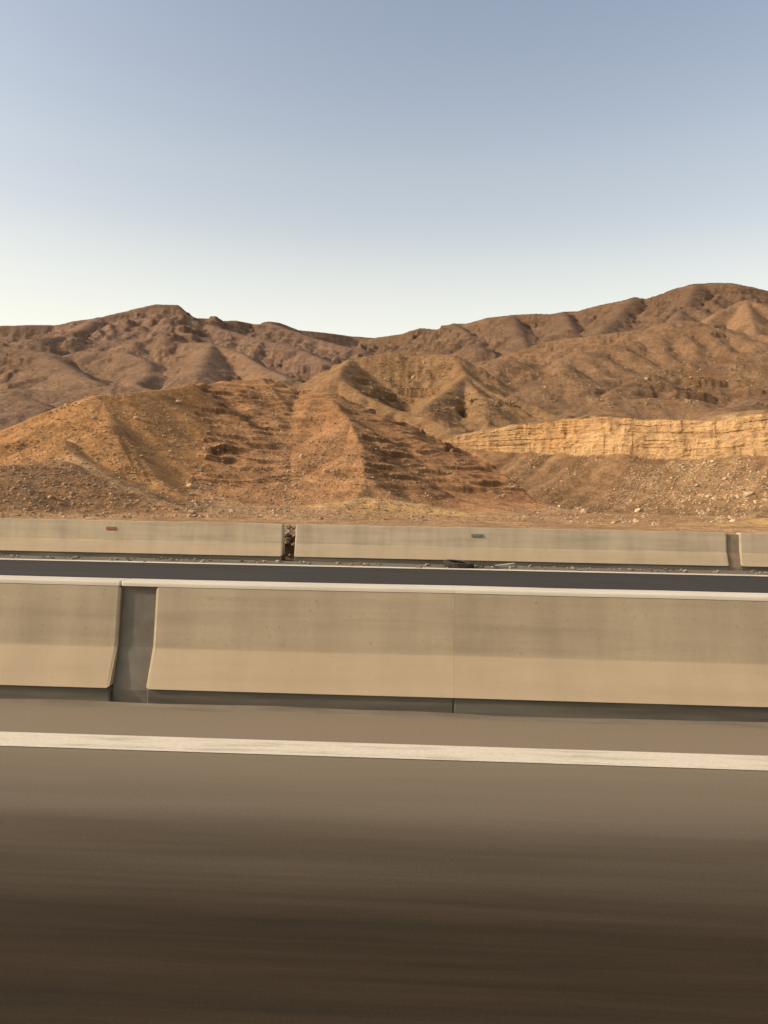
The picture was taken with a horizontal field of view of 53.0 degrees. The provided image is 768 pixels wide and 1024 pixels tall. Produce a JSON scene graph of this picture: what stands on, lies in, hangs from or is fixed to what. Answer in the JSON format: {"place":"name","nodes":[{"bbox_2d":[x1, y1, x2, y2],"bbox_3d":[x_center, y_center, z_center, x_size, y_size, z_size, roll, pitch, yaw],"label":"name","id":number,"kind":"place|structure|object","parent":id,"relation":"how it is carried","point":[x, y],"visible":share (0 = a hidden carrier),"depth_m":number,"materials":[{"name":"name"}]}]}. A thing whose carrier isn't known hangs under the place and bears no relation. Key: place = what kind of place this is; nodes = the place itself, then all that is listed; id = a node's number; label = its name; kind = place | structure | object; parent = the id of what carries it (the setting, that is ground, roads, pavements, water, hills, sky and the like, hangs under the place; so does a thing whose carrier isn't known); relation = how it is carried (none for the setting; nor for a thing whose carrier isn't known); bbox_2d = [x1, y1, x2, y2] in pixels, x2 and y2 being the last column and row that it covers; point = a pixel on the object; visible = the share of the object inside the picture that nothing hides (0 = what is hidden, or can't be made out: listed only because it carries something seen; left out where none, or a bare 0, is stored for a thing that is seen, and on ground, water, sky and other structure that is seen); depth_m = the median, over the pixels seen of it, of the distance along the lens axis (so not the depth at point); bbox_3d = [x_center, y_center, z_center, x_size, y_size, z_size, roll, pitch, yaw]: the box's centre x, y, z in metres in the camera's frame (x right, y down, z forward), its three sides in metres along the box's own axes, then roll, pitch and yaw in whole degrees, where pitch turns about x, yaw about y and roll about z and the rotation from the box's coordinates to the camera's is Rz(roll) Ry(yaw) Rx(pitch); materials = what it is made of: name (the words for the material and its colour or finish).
{"place":"outdoors","nodes":[
{"label":"outdoors","id":0,"kind":"place"},
{"bbox_2d":[0,384,217,502],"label":"rubble hill","id":1,"kind":"structure","parent":0,"point":[57,450],"depth_m":79.50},
{"bbox_2d":[0,518,284,560],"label":"concrete barrier","id":2,"kind":"object","parent":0,"point":[146,539],"visible":0.98,"depth_m":18.53,"materials":[{"name":"beige concrete"}]},
{"bbox_2d":[0,335,306,429],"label":"desert hill","id":3,"kind":"structure","parent":0,"point":[53,381],"depth_m":438.81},
{"bbox_2d":[0,304,373,380],"bbox_3d":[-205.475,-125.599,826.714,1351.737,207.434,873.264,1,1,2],"label":"mountain","id":4,"kind":"structure","parent":0,"point":[293,352],"depth_m":770.52,"materials":[{"name":"brown stone"}]},
{"bbox_2d":[184,378,557,512],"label":"layered hill","id":5,"kind":"structure","parent":0,"point":[476,482],"depth_m":89.44,"materials":[{"name":"brown stone"}]},
{"bbox_2d":[0,705,767,1023],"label":"road","id":6,"kind":"structure","parent":0,"point":[155,887],"depth_m":2.98,"materials":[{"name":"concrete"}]},
{"bbox_2d":[0,575,128,701],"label":"concrete barrier","id":7,"kind":"object","parent":6,"relation":"on","point":[59,637],"visible":0.85,"depth_m":5.51,"materials":[{"name":"beige concrete"}]},
{"bbox_2d":[112,578,454,712],"bbox_3d":[-0.699,0.941,5.590,2.390,0.853,0.570,1,1,2],"label":"concrete barrier","id":8,"kind":"object","parent":6,"relation":"on","point":[386,647],"visible":1,"depth_m":5.43,"materials":[{"name":"beige concrete"}]},
{"bbox_2d":[0,732,767,769],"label":"road marking","id":9,"kind":"object","parent":6,"relation":"on","point":[473,753],"visible":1,"depth_m":4.49,"materials":[{"name":"paint"}]},
{"bbox_2d":[0,699,767,727],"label":"sand drift","id":10,"kind":"object","parent":6,"relation":"on","point":[274,709],"visible":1,"depth_m":5.27,"materials":[{"name":"brown sand"}]},
{"bbox_2d":[453,586,767,721],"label":"concrete barrier","id":11,"kind":"object","parent":6,"relation":"on","point":[610,654],"visible":0.94,"depth_m":5.34,"materials":[{"name":"beige concrete"}]},
{"bbox_2d":[0,560,767,592],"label":"road","id":12,"kind":"structure","parent":0,"point":[699,583],"depth_m":15.16,"materials":[{"name":"grey asphalt"}]},
{"bbox_2d":[0,499,767,533],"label":"desert ground","id":13,"kind":"structure","parent":0,"point":[667,521],"depth_m":57.71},
{"bbox_2d":[0,460,218,514],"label":"rubble hill","id":14,"kind":"structure","parent":13,"relation":"on","point":[36,481],"depth_m":58.81,"materials":[{"name":"brown gravel"}]},
{"bbox_2d":[580,508,588,512],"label":"boulder","id":15,"kind":"object","parent":13,"relation":"on","point":[584,510],"visible":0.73,"depth_m":76.69,"materials":[{"name":"beige stone"}]},
{"bbox_2d":[0,556,767,576],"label":"shoulder","id":16,"kind":"object","parent":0,"point":[695,572],"visible":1,"depth_m":17.57},
{"bbox_2d":[0,558,767,575],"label":"road marking","id":17,"kind":"object","parent":16,"relation":"on","point":[384,567],"visible":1,"depth_m":17.16,"materials":[{"name":"paint"}]},
{"bbox_2d":[0,554,767,574],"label":"gravel","id":18,"kind":"structure","parent":16,"relation":"on","point":[303,562],"depth_m":17.84,"materials":[{"name":"gravel"}]},
{"bbox_2d":[443,559,473,568],"bbox_3d":[1.697,1.186,17.577,0.718,0.120,0.718,4,4,-21],"label":"discarded tyre","id":19,"kind":"object","parent":16,"relation":"on","point":[457,563],"visible":1,"depth_m":17.33,"materials":[{"name":"rubber"}]},
{"bbox_2d":[476,564,498,567],"bbox_3d":[2.350,1.223,17.482,0.500,0.062,0.125,1,1,8],"label":"tyre scrap","id":20,"kind":"object","parent":16,"relation":"on","point":[487,565],"visible":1,"depth_m":17.44,"materials":[{"name":"rubber"}]},
{"bbox_2d":[491,563,514,566],"bbox_3d":[2.734,1.214,17.665,0.550,0.030,0.135,-5,3,-17],"label":"wooden board","id":21,"kind":"object","parent":16,"relation":"on","point":[507,564],"visible":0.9,"depth_m":17.63,"materials":[{"name":"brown wood"}]},
{"bbox_2d":[294,524,740,570],"bbox_3d":[3.092,0.833,18.331,10.427,0.888,0.569,1,1,2],"label":"concrete barrier","id":22,"kind":"object","parent":16,"relation":"on","point":[545,547],"visible":0.97,"depth_m":18.16,"materials":[{"name":"beige concrete"}]},
{"bbox_2d":[1,555,766,572],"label":"sand drift","id":23,"kind":"object","parent":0,"point":[738,571],"visible":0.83,"depth_m":18.03,"materials":[{"name":"grey sand"}]},
{"bbox_2d":[0,0,767,337],"label":"sky","id":24,"kind":"structure","parent":0,"point":[359,168],"materials":[{"name":"blue"}]},
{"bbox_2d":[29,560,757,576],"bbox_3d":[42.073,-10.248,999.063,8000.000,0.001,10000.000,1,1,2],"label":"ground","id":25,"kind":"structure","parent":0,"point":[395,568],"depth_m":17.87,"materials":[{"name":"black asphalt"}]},
{"bbox_2d":[285,525,295,558],"bbox_3d":[-2.337,1.138,20.334,4.997,1.610,2.492,1,1,2],"label":"rubble","id":26,"kind":"object","parent":25,"relation":"on","point":[290,530],"visible":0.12,"depth_m":19.32,"materials":[{"name":"brown stone"}]},
{"bbox_2d":[0,337,767,524],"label":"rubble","id":27,"kind":"object","parent":25,"relation":"on","point":[690,401],"visible":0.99,"depth_m":78.29,"materials":[{"name":"brown stone"}]},
{"bbox_2d":[286,352,558,437],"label":"rocky hill","id":28,"kind":"structure","parent":0,"point":[343,379],"depth_m":230.02,"materials":[{"name":"brown stone"}]},
{"bbox_2d":[305,497,767,526],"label":"sand hill","id":29,"kind":"structure","parent":0,"point":[415,508],"depth_m":65.19,"materials":[{"name":"brown sand"}]},
{"bbox_2d":[361,283,767,362],"bbox_3d":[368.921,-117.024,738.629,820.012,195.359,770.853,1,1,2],"label":"mountain","id":30,"kind":"structure","parent":0,"point":[490,338],"depth_m":694.15,"materials":[{"name":"brown stone"}]},
{"bbox_2d":[438,410,767,517],"bbox_3d":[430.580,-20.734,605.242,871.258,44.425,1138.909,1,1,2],"label":"scree hill","id":31,"kind":"structure","parent":0,"point":[601,476],"depth_m":84.70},
{"bbox_2d":[742,491,752,496],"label":"boulder","id":32,"kind":"object","parent":31,"relation":"on","point":[747,493],"visible":1,"depth_m":73.92,"materials":[{"name":"stone"}]},
{"bbox_2d":[441,413,767,458],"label":"quarry cliff","id":33,"kind":"structure","parent":0,"point":[664,438],"depth_m":90.64,"materials":[{"name":"beige stone"}]},
{"bbox_2d":[472,320,767,420],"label":"desert hill","id":34,"kind":"structure","parent":0,"point":[685,339],"depth_m":263.62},
{"bbox_2d":[701,300,767,334],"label":"rock hill","id":35,"kind":"structure","parent":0,"point":[748,317],"depth_m":509.08,"materials":[{"name":"brown stone"}]},
{"bbox_2d":[737,533,767,571],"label":"concrete barrier","id":36,"kind":"object","parent":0,"point":[753,550],"visible":0.81,"depth_m":17.95,"materials":[{"name":"beige concrete"}]}
]}

